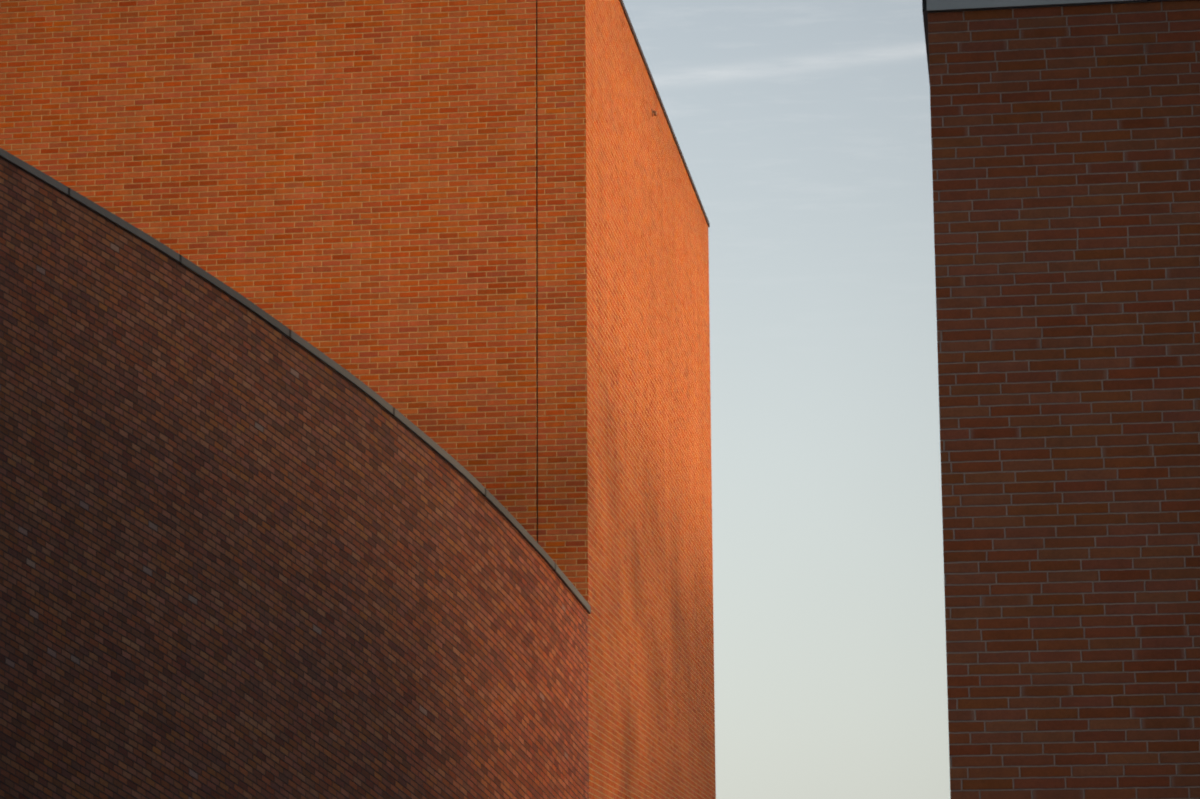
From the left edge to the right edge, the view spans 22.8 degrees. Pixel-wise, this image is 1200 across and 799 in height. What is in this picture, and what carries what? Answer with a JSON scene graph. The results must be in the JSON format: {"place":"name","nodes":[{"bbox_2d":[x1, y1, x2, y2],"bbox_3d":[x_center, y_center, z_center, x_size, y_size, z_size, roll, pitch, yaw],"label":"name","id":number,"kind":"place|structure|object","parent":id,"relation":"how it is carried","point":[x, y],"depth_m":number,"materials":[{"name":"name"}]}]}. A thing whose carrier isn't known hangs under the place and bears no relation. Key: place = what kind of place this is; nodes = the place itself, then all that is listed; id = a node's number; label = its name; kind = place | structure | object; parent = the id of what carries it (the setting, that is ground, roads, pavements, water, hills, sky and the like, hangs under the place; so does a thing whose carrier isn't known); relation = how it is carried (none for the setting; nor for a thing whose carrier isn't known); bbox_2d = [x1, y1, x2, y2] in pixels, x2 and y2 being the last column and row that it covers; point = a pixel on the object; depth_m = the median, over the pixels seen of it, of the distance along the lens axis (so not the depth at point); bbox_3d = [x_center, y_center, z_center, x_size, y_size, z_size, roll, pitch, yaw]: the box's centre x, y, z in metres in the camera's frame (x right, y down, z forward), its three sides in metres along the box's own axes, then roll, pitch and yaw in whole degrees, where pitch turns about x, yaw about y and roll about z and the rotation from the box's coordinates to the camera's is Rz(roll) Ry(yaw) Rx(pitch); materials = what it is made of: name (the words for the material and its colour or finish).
{"place":"outdoors","nodes":[
{"label":"outdoors","id":0,"kind":"place"},
{"bbox_2d":[0,156,588,798],"bbox_3d":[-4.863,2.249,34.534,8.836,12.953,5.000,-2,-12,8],"label":"curved brick wall","id":1,"kind":"structure","parent":0,"point":[246,552],"depth_m":33.08,"materials":[{"name":"brown brick"}]},
{"bbox_2d":[0,148,590,613],"bbox_3d":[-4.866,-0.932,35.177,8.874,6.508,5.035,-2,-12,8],"label":"wall coping","id":2,"kind":"object","parent":1,"relation":"on","point":[406,422],"depth_m":33.63,"materials":[{"name":"grey metal"}]},
{"bbox_2d":[0,0,715,798],"bbox_3d":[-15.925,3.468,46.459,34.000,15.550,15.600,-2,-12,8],"label":"tall brick building","id":3,"kind":"structure","parent":0,"point":[470,236],"depth_m":38.16,"materials":[{"name":"orange brick"}]},
{"bbox_2d":[619,0,709,226],"bbox_3d":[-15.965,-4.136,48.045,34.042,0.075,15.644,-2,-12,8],"label":"roof edge trim","id":4,"kind":"structure","parent":3,"relation":"on","point":[660,100],"depth_m":46.33,"materials":[{"name":"grey metal"}]},
{"bbox_2d":[623,0,950,798],"label":"sky","id":5,"kind":"structure","parent":0,"point":[802,128],"materials":[{"name":"blue"}]},
{"bbox_2d":[928,0,1199,798],"bbox_3d":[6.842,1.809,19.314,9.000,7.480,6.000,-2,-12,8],"label":"brick building","id":6,"kind":"structure","parent":0,"point":[1065,142],"depth_m":17.19,"materials":[{"name":"brown brick"}]},
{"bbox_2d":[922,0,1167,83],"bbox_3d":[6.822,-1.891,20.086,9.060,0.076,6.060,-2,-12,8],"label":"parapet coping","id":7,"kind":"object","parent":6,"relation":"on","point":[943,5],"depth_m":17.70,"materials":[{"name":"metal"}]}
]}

